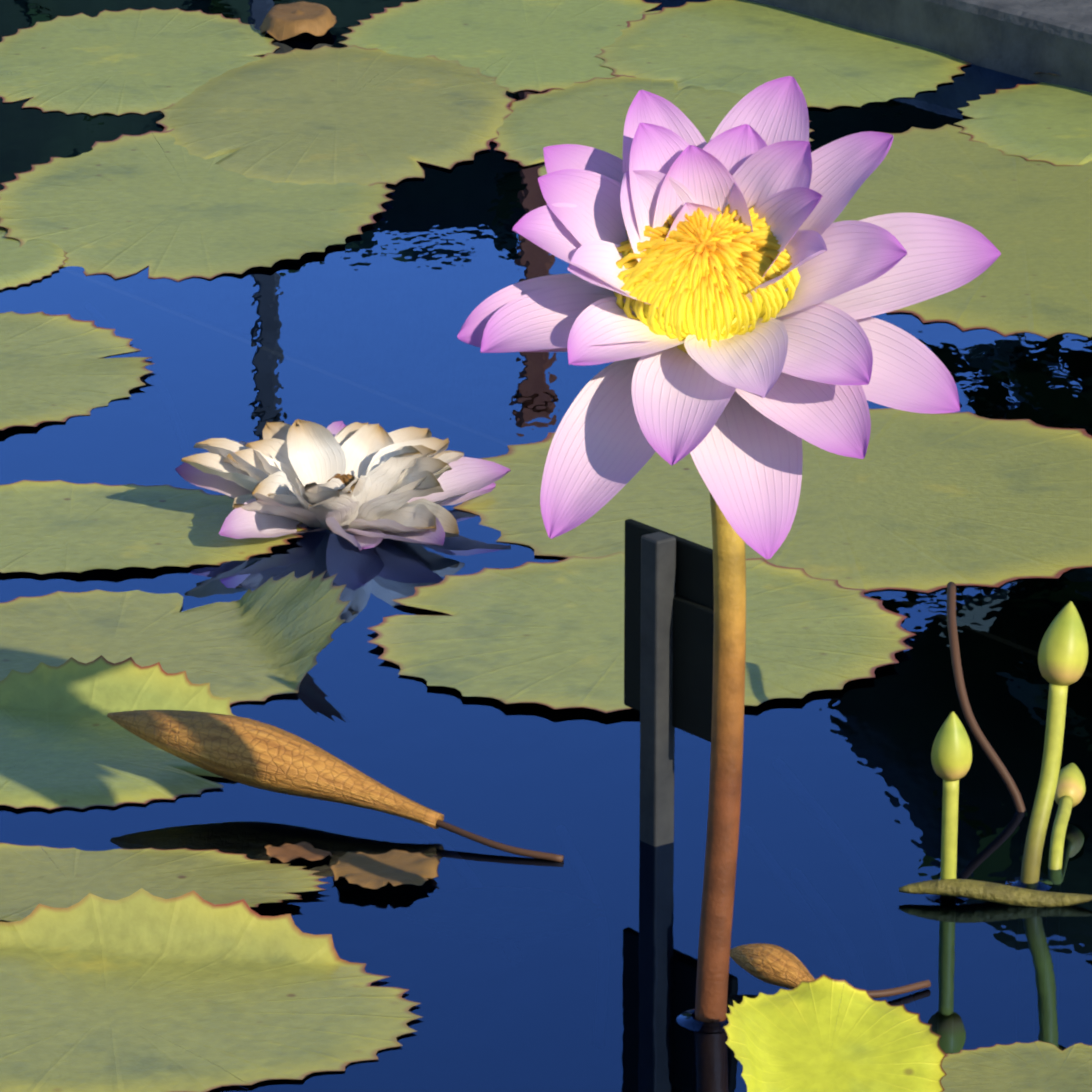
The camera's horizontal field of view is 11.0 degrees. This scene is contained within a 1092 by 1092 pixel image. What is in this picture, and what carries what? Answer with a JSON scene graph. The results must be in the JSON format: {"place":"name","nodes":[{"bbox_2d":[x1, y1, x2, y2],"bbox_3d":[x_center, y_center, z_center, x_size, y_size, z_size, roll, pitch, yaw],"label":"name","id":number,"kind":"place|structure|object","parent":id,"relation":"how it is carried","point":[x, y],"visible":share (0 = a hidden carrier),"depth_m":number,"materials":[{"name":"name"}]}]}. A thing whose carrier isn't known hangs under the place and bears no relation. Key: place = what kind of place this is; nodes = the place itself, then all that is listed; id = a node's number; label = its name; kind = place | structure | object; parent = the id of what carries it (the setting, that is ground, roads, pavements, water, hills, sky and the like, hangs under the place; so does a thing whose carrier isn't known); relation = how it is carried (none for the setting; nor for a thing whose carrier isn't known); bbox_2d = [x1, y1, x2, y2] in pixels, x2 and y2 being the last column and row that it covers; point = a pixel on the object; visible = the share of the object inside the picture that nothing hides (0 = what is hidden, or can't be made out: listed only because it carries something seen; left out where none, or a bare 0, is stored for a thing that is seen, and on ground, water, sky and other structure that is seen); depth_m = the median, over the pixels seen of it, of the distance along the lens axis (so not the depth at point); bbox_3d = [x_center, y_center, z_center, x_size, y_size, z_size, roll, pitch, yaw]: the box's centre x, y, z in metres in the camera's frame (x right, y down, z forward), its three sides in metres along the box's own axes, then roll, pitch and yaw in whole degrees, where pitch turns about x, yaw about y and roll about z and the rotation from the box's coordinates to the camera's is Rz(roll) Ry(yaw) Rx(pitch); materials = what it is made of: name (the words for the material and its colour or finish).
{"place":"outdoors","nodes":[
{"label":"outdoors","id":0,"kind":"place"},
{"bbox_2d":[0,0,1091,1091],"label":"pond water","id":1,"kind":"structure","parent":0,"point":[576,969],"depth_m":2.62,"materials":[{"name":"blue liquid"}]},
{"bbox_2d":[0,227,68,289],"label":"pad","id":2,"kind":"object","parent":1,"relation":"on","point":[40,259],"visible":1,"depth_m":3.48,"materials":[{"name":"green plant"}]},
{"bbox_2d":[0,311,154,429],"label":"pad","id":3,"kind":"object","parent":1,"relation":"on","point":[47,357],"visible":1,"depth_m":3.24,"materials":[{"name":"green plant"}]},
{"bbox_2d":[0,655,248,809],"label":"pad","id":4,"kind":"object","parent":1,"relation":"on","point":[91,754],"visible":0.75,"depth_m":2.61,"materials":[{"name":"green plant"}]},
{"bbox_2d":[0,8,279,115],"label":"pad","id":5,"kind":"object","parent":1,"relation":"on","point":[145,61],"visible":1,"depth_m":4.05,"materials":[{"name":"green plant"}]},
{"bbox_2d":[0,480,309,573],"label":"pad","id":6,"kind":"object","parent":1,"relation":"on","point":[54,526],"visible":0.9,"depth_m":2.94,"materials":[{"name":"green plant"}]},
{"bbox_2d":[0,843,327,921],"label":"pad","id":7,"kind":"object","parent":1,"relation":"on","point":[32,878],"visible":0.81,"depth_m":2.44,"materials":[{"name":"green plant"}]},
{"bbox_2d":[0,570,349,704],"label":"pad","id":8,"kind":"object","parent":1,"relation":"on","point":[267,639],"visible":0.79,"depth_m":2.76,"materials":[{"name":"green plant"}]},
{"bbox_2d":[0,128,394,281],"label":"pad","id":9,"kind":"object","parent":1,"relation":"on","point":[122,205],"visible":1,"depth_m":3.61,"materials":[{"name":"green plant"}]},
{"bbox_2d":[0,888,421,1091],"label":"pad","id":10,"kind":"object","parent":1,"relation":"on","point":[195,984],"visible":1,"depth_m":2.30,"materials":[{"name":"green plant"}]},
{"bbox_2d":[259,1,336,40],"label":"dead leaf","id":11,"kind":"object","parent":1,"relation":"on","point":[281,22],"visible":1,"depth_m":4.13,"materials":[{"name":"brown plant"}]},
{"bbox_2d":[265,842,331,862],"bbox_3d":[-0.108,0.134,2.473,0.030,0.005,0.023,0,17,1],"label":"dead leaf","id":12,"kind":"object","parent":1,"relation":"on","point":[286,853],"visible":1,"depth_m":2.47,"materials":[{"name":"brown plant"}]},
{"bbox_2d":[156,45,514,185],"bbox_3d":[-0.143,-0.297,3.879,0.246,0.003,0.455,0,17,1],"label":"pad","id":13,"kind":"object","parent":1,"relation":"on","point":[282,117],"visible":1,"depth_m":3.86,"materials":[{"name":"green plant"}]},
{"bbox_2d":[107,710,563,861],"bbox_3d":[-0.094,0.103,2.516,0.233,0.039,0.034,9,19,26],"label":"withered leaf","id":14,"kind":"object","parent":1,"relation":"on","point":[254,753],"visible":1,"depth_m":2.52,"materials":[{"name":"brown plant"}]},
{"bbox_2d":[175,419,510,550],"bbox_3d":[-0.110,-0.034,2.955,0.159,0.052,0.164,6,18,19],"label":"wilted water lily","id":15,"kind":"object","parent":1,"relation":"on","point":[370,485],"visible":1,"depth_m":2.94,"materials":[{"name":"white plant"}]},
{"bbox_2d":[330,850,439,888],"bbox_3d":[-0.070,0.139,2.448,0.048,0.008,0.054,0,17,1],"label":"dead leaf","id":16,"kind":"object","parent":1,"relation":"on","point":[391,867],"visible":1,"depth_m":2.45,"materials":[{"name":"brown plant"}]},
{"bbox_2d":[338,0,660,92],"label":"pad","id":17,"kind":"object","parent":1,"relation":"on","point":[539,45],"visible":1,"depth_m":4.13,"materials":[{"name":"green plant"}]},
{"bbox_2d":[367,552,915,712],"bbox_3d":[0.047,0.041,2.774,0.269,0.004,0.258,0,17,1],"label":"pad","id":18,"kind":"object","parent":1,"relation":"on","point":[550,634],"visible":0.71,"depth_m":2.77,"materials":[{"name":"green plant"}]},
{"bbox_2d":[492,75,814,175],"bbox_3d":[0.070,-0.281,3.830,0.224,0.003,0.356,0,17,1],"label":"pad","id":19,"kind":"object","parent":1,"relation":"on","point":[531,127],"visible":0.38,"depth_m":3.87,"materials":[{"name":"green plant"}]},
{"bbox_2d":[453,408,1091,592],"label":"pad","id":20,"kind":"object","parent":1,"relation":"on","point":[922,502],"visible":0.58,"depth_m":2.98,"materials":[{"name":"green plant"}]},
{"bbox_2d":[595,0,970,108],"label":"pad","id":21,"kind":"object","parent":1,"relation":"on","point":[744,47],"visible":0.85,"depth_m":4.05,"materials":[{"name":"green plant"}]},
{"bbox_2d":[730,943,930,997],"bbox_3d":[0.113,0.174,2.313,0.085,0.018,0.035,3,17,10],"label":"withered leaf","id":22,"kind":"object","parent":1,"relation":"on","point":[772,964],"visible":0.65,"depth_m":2.31,"materials":[{"name":"brown plant"}]},
{"bbox_2d":[724,974,946,1091],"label":"lily pad","id":23,"kind":"object","parent":1,"relation":"on","point":[782,1040],"visible":1,"depth_m":2.19,"materials":[{"name":"yellow plant"}]},
{"bbox_2d":[676,877,1052,1032],"bbox_3d":[0.131,0.167,2.367,0.038,0.002,0.235,14,22,39],"label":"stalk menisci","id":24,"kind":"object","parent":1,"relation":"on","point":[685,1019],"visible":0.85,"depth_m":2.42,"materials":[{"name":"liquid"}]},
{"bbox_2d":[931,712,971,878],"bbox_3d":[0.172,0.275,2.472,0.018,0.434,0.032,0,17,1],"label":"lily bud","id":25,"kind":"object","parent":1,"relation":"in","point":[951,756],"visible":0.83,"depth_m":2.40,"materials":[{"name":"green plant"}]},
{"bbox_2d":[833,124,1091,338],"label":"pad","id":26,"kind":"object","parent":1,"relation":"on","point":[1031,221],"visible":0.58,"depth_m":3.60,"materials":[{"name":"green plant"}]},
{"bbox_2d":[947,582,1025,811],"bbox_3d":[0.193,0.094,2.565,0.023,0.126,0.120,-4,18,-14],"label":"bare stem","id":27,"kind":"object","parent":1,"relation":"on","point":[992,756],"depth_m":2.54,"materials":[{"name":"brown plant"}]},
{"bbox_2d":[899,879,1091,906],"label":"rolled olive leaf","id":28,"kind":"object","parent":1,"relation":"on","point":[993,892],"visible":1,"depth_m":2.41,"materials":[{"name":"green plant"}]},
{"bbox_2d":[941,1041,1091,1091],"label":"pad","id":29,"kind":"object","parent":1,"relation":"on","point":[1047,1067],"visible":0.85,"depth_m":2.24,"materials":[{"name":"green plant"}]},
{"bbox_2d":[954,82,1091,165],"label":"pad","id":30,"kind":"object","parent":1,"relation":"on","point":[1047,122],"visible":0.96,"depth_m":3.85,"materials":[{"name":"green plant"}]},
{"bbox_2d":[1020,601,1087,883],"bbox_3d":[0.214,0.252,2.488,0.022,0.469,0.044,14,22,38],"label":"lily bud","id":31,"kind":"object","parent":1,"relation":"in","point":[1062,656],"visible":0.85,"depth_m":2.43,"materials":[{"name":"plant"}]},
{"bbox_2d":[1048,763,1085,869],"bbox_3d":[0.227,0.285,2.547,0.015,0.370,0.099,3,17,10],"label":"lily bud","id":32,"kind":"object","parent":1,"relation":"in","point":[1070,791],"visible":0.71,"depth_m":2.51,"materials":[{"name":"plant"}]},
{"label":"lawn ground","id":33,"kind":"structure","parent":0,"visible":0},
{"bbox_2d":[747,0,1091,92],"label":"pond coping","id":34,"kind":"object","parent":33,"relation":"on","point":[1027,39],"depth_m":4.02,"materials":[{"name":"stone"}]},
{"label":"pond bottom","id":35,"kind":"structure","parent":0,"visible":0},
{"bbox_2d":[624,519,713,846],"bbox_3d":[0.054,0.245,2.524,0.016,0.520,0.078,-12,21,-35],"label":"sign on post","id":36,"kind":"object","parent":35,"relation":"on","point":[668,626],"visible":0.69,"depth_m":2.46,"materials":[{"name":"plastic"}]},
{"bbox_2d":[695,491,745,1022],"bbox_3d":[0.067,0.238,2.318,0.032,0.697,0.045,0,17,1],"label":"flower stem","id":37,"kind":"object","parent":35,"relation":"on","point":[729,651],"visible":0.46,"depth_m":2.25,"materials":[{"name":"brown plant"}]},
{"bbox_2d":[457,76,1000,558],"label":"water lily petals","id":38,"kind":"object","parent":37,"relation":"attached to","point":[821,358],"visible":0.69,"depth_m":2.18,"materials":[{"name":"purple plant"}]},
{"bbox_2d":[614,204,800,353],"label":"flower stamens","id":39,"kind":"object","parent":38,"relation":"on","point":[698,275],"visible":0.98,"depth_m":2.18,"materials":[{"name":"yellow plant"}]}
]}

